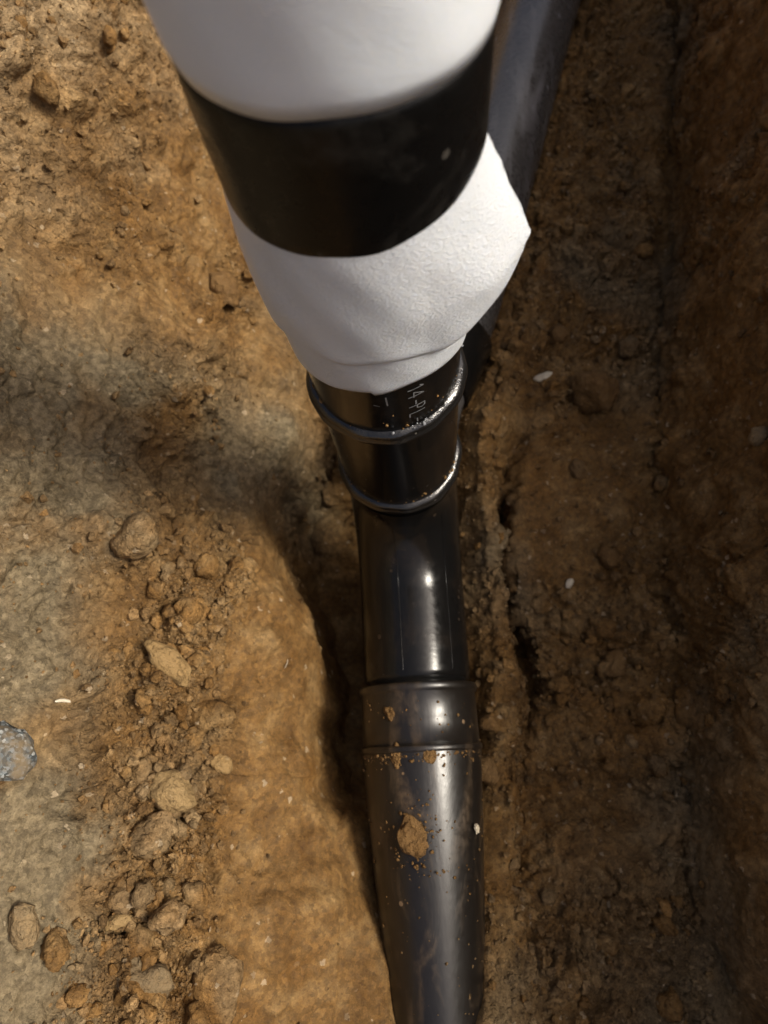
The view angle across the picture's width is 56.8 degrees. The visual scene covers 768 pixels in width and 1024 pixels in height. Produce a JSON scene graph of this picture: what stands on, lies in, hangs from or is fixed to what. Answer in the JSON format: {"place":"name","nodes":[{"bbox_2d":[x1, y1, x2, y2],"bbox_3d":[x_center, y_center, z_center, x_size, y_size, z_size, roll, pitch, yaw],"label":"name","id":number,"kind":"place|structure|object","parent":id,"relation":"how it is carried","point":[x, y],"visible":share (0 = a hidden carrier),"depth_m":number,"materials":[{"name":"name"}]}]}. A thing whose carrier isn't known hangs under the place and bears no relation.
{"place":"outdoors","nodes":[
{"label":"outdoors","id":0,"kind":"place"},
{"bbox_2d":[0,0,388,1023],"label":"trench wall","id":1,"kind":"structure","parent":0,"point":[150,372],"depth_m":0.68,"materials":[{"name":"soil"}]},
{"bbox_2d":[0,720,36,780],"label":"stone","id":2,"kind":"object","parent":1,"relation":"on","point":[18,757],"visible":1,"depth_m":0.56,"materials":[{"name":"grey stone"}]},
{"bbox_2d":[7,902,40,951],"bbox_3d":[-0.268,0.308,0.529,0.022,0.018,0.034,-6,84,-37],"label":"soil lump","id":3,"kind":"object","parent":1,"relation":"on","point":[24,926],"visible":1,"depth_m":0.53,"materials":[{"name":"brown soil"}]},
{"bbox_2d":[55,698,70,702],"bbox_3d":[-0.270,0.159,0.599,0.009,0.014,0.004,-4,71,2],"label":"splinter","id":4,"kind":"object","parent":1,"relation":"attached to","point":[63,700],"visible":1,"depth_m":0.60,"materials":[{"name":"wood"}]},
{"bbox_2d":[67,962,84,971],"bbox_3d":[-0.235,0.350,0.546,0.003,0.020,0.006,-29,44,19],"label":"flake","id":5,"kind":"object","parent":1,"relation":"on","point":[78,966],"visible":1,"depth_m":0.54,"materials":[{"name":"beige stone"}]},
{"bbox_2d":[104,914,132,931],"bbox_3d":[-0.218,0.336,0.581,0.023,0.015,0.013,0,61,-33],"label":"stone","id":6,"kind":"object","parent":1,"relation":"on","point":[119,921],"visible":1,"depth_m":0.58,"materials":[{"name":"beige stone"}]},
{"bbox_2d":[109,511,158,559],"bbox_3d":[-0.229,0.024,0.656,0.038,0.034,0.049,43,89,-21],"label":"soil lump","id":7,"kind":"object","parent":1,"relation":"on","point":[136,537],"visible":1,"depth_m":0.65,"materials":[{"name":"brown soil"}]},
{"bbox_2d":[129,757,151,783],"bbox_3d":[-0.215,0.229,0.626,0.023,0.012,0.020,-22,72,-4],"label":"stone","id":8,"kind":"object","parent":1,"relation":"on","point":[141,770],"visible":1,"depth_m":0.62,"materials":[{"name":"stone"}]},
{"bbox_2d":[114,956,174,996],"bbox_3d":[-0.194,0.378,0.577,0.052,0.035,0.031,24,117,-12],"label":"soil lump","id":9,"kind":"object","parent":1,"relation":"on","point":[156,977],"visible":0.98,"depth_m":0.57,"materials":[{"name":"brown soil"}]},
{"bbox_2d":[129,818,172,857],"bbox_3d":[-0.201,0.280,0.608,0.042,0.020,0.034,-32,53,-21],"label":"soil lump","id":10,"kind":"object","parent":1,"relation":"on","point":[149,838],"visible":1,"depth_m":0.60,"materials":[{"name":"brown soil"}]},
{"bbox_2d":[143,639,192,686],"bbox_3d":[-0.197,0.138,0.652,0.057,0.025,0.028,44,44,1],"label":"soil lump","id":11,"kind":"object","parent":1,"relation":"on","point":[173,664],"visible":1,"depth_m":0.64,"materials":[{"name":"brown soil"}]},
{"bbox_2d":[147,769,196,812],"bbox_3d":[-0.190,0.249,0.629,0.038,0.040,0.041,-24,72,-5],"label":"stone","id":12,"kind":"object","parent":1,"relation":"on","point":[171,790],"visible":1,"depth_m":0.62,"materials":[{"name":"beige stone"}]},
{"bbox_2d":[181,880,208,911],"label":"soil lump","id":13,"kind":"object","parent":1,"relation":"on","point":[195,895],"visible":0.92,"depth_m":0.61,"materials":[{"name":"brown soil"}]},
{"bbox_2d":[188,699,235,732],"bbox_3d":[-0.168,0.195,0.681,0.051,0.019,0.032,-15,71,-2],"label":"soil lump","id":14,"kind":"object","parent":1,"relation":"on","point":[207,717],"visible":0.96,"depth_m":0.67,"materials":[{"name":"brown soil"}]},
{"bbox_2d":[183,944,243,1023],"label":"soil lump","id":15,"kind":"object","parent":1,"relation":"on","point":[217,982],"visible":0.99,"depth_m":0.59,"materials":[{"name":"brown soil"}]},
{"bbox_2d":[210,753,232,773],"bbox_3d":[-0.156,0.237,0.674,0.029,0.015,0.017,40,44,8],"label":"stone","id":16,"kind":"object","parent":1,"relation":"on","point":[220,763],"visible":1,"depth_m":0.67,"materials":[{"name":"beige stone"}]},
{"bbox_2d":[209,271,239,306],"bbox_3d":[-0.186,-0.267,0.846,0.052,0.024,0.039,52,46,-1],"label":"soil lump","id":17,"kind":"object","parent":1,"relation":"on","point":[224,284],"visible":1,"depth_m":0.84,"materials":[{"name":"brown soil"}]},
{"bbox_2d":[311,0,747,1023],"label":"trench floor","id":18,"kind":"structure","parent":0,"point":[589,908],"depth_m":0.86,"materials":[{"name":"soil"}]},
{"bbox_2d":[359,680,484,1023],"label":"socket pipe","id":19,"kind":"object","parent":18,"relation":"on","point":[431,909],"visible":0.98,"depth_m":0.68,"materials":[{"name":"black plastic"}]},
{"bbox_2d":[306,344,469,685],"bbox_3d":[-0.008,-0.075,0.378,0.132,1.028,0.296,0,72,5],"label":"riser pipe","id":20,"kind":"object","parent":19,"relation":"attached to","point":[399,452],"visible":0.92,"depth_m":0.72,"materials":[{"name":"plastic"}]},
{"bbox_2d":[143,0,499,121],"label":"foam wrap","id":21,"kind":"object","parent":20,"relation":"attached to","point":[292,60],"visible":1,"depth_m":0.23,"materials":[{"name":"white plastic"}]},
{"bbox_2d":[171,24,494,257],"bbox_3d":[-0.019,-0.188,0.311,0.131,0.081,0.131,0,72,5],"label":"tape band","id":22,"kind":"object","parent":20,"relation":"attached to","point":[371,183],"visible":0.68,"depth_m":0.28,"materials":[{"name":"black plastic"}]},
{"bbox_2d":[223,132,530,394],"bbox_3d":[-0.009,-0.151,0.412,0.135,0.184,0.143,-40,74,-10],"label":"foam wrap","id":23,"kind":"object","parent":20,"relation":"attached to","point":[415,308],"visible":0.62,"depth_m":0.36,"materials":[{"name":"white plastic"}]},
{"bbox_2d":[383,707,394,721],"bbox_3d":[0.006,0.201,0.710,0.010,0.008,0.017,-25,72,-5],"label":"soil crumb","id":24,"kind":"object","parent":19,"relation":"on","point":[389,713],"visible":1,"depth_m":0.71,"materials":[{"name":"brown soil"}]},
{"bbox_2d":[391,742,400,768],"bbox_3d":[0.011,0.238,0.694,0.010,0.005,0.025,-2,71,3],"label":"soil crumb","id":25,"kind":"object","parent":19,"relation":"on","point":[396,763],"visible":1,"depth_m":0.69,"materials":[{"name":"brown soil"}]},
{"bbox_2d":[397,815,428,858],"bbox_3d":[0.028,0.305,0.667,0.032,0.007,0.033,21,74,10],"label":"soil crumb","id":26,"kind":"object","parent":19,"relation":"on","point":[412,836],"visible":1,"depth_m":0.67,"materials":[{"name":"brown soil"}]},
{"bbox_2d":[423,750,435,763],"bbox_3d":[0.044,0.236,0.687,0.013,0.003,0.015,2,72,4],"label":"soil crumb","id":27,"kind":"object","parent":19,"relation":"on","point":[430,758],"visible":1,"depth_m":0.69,"materials":[{"name":"brown soil"}]},
{"bbox_2d":[474,824,479,833],"bbox_3d":[0.090,0.306,0.687,0.004,0.008,0.010,-18,77,37],"label":"soil crumb","id":28,"kind":"object","parent":19,"relation":"on","point":[476,827],"visible":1,"depth_m":0.69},
{"bbox_2d":[478,714,498,731],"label":"soil lump","id":29,"kind":"object","parent":18,"relation":"on","point":[487,722],"visible":0.98,"depth_m":0.77,"materials":[{"name":"brown soil"}]},
{"bbox_2d":[481,755,498,785],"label":"soil lump","id":30,"kind":"object","parent":18,"relation":"on","point":[490,773],"visible":0.78,"depth_m":0.76,"materials":[{"name":"brown soil"}]},
{"bbox_2d":[457,0,580,431],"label":"drain pipe","id":31,"kind":"object","parent":18,"relation":"on","point":[532,38],"visible":0.22,"depth_m":1.00,"materials":[{"name":"grey plastic"}]},
{"bbox_2d":[533,371,552,381],"bbox_3d":[0.212,-0.180,0.947,0.027,0.009,0.014,-14,71,-1],"label":"stone chip","id":32,"kind":"object","parent":18,"relation":"on","point":[542,376],"visible":1,"depth_m":0.94,"materials":[{"name":"grey stone"}]},
{"bbox_2d":[548,325,569,343],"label":"soil lump","id":33,"kind":"object","parent":18,"relation":"on","point":[559,334],"visible":1,"depth_m":0.95,"materials":[{"name":"brown soil"}]},
{"bbox_2d":[565,578,573,588],"bbox_3d":[0.227,0.088,0.869,0.010,0.008,0.015,35,79,10],"label":"stone chip","id":34,"kind":"object","parent":18,"relation":"on","point":[569,583],"visible":1,"depth_m":0.87,"materials":[{"name":"white stone"}]},
{"bbox_2d":[569,458,587,479],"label":"soil lump","id":35,"kind":"object","parent":18,"relation":"on","point":[578,470],"visible":1,"depth_m":0.89,"materials":[{"name":"brown soil"}]},
{"bbox_2d":[568,370,618,414],"bbox_3d":[0.272,-0.159,0.929,0.072,0.065,0.058,31,84,23],"label":"soil lump","id":36,"kind":"object","parent":18,"relation":"on","point":[594,391],"visible":0.99,"depth_m":0.91,"materials":[{"name":"brown soil"}]},
{"bbox_2d":[597,545,620,568],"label":"soil lump","id":37,"kind":"object","parent":18,"relation":"on","point":[608,558],"visible":1,"depth_m":0.87,"materials":[{"name":"brown soil"}]},
{"bbox_2d":[603,648,627,676],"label":"soil lump","id":38,"kind":"object","parent":18,"relation":"on","point":[616,659],"visible":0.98,"depth_m":0.81,"materials":[{"name":"brown soil"}]},
{"bbox_2d":[648,0,767,1023],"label":"trench wall","id":39,"kind":"structure","parent":0,"point":[708,348],"depth_m":0.81,"materials":[{"name":"soil"}]},
{"bbox_2d":[747,426,767,445],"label":"stone","id":40,"kind":"object","parent":39,"relation":"on","point":[757,436],"visible":1,"depth_m":0.75,"materials":[{"name":"stone"}]}
]}

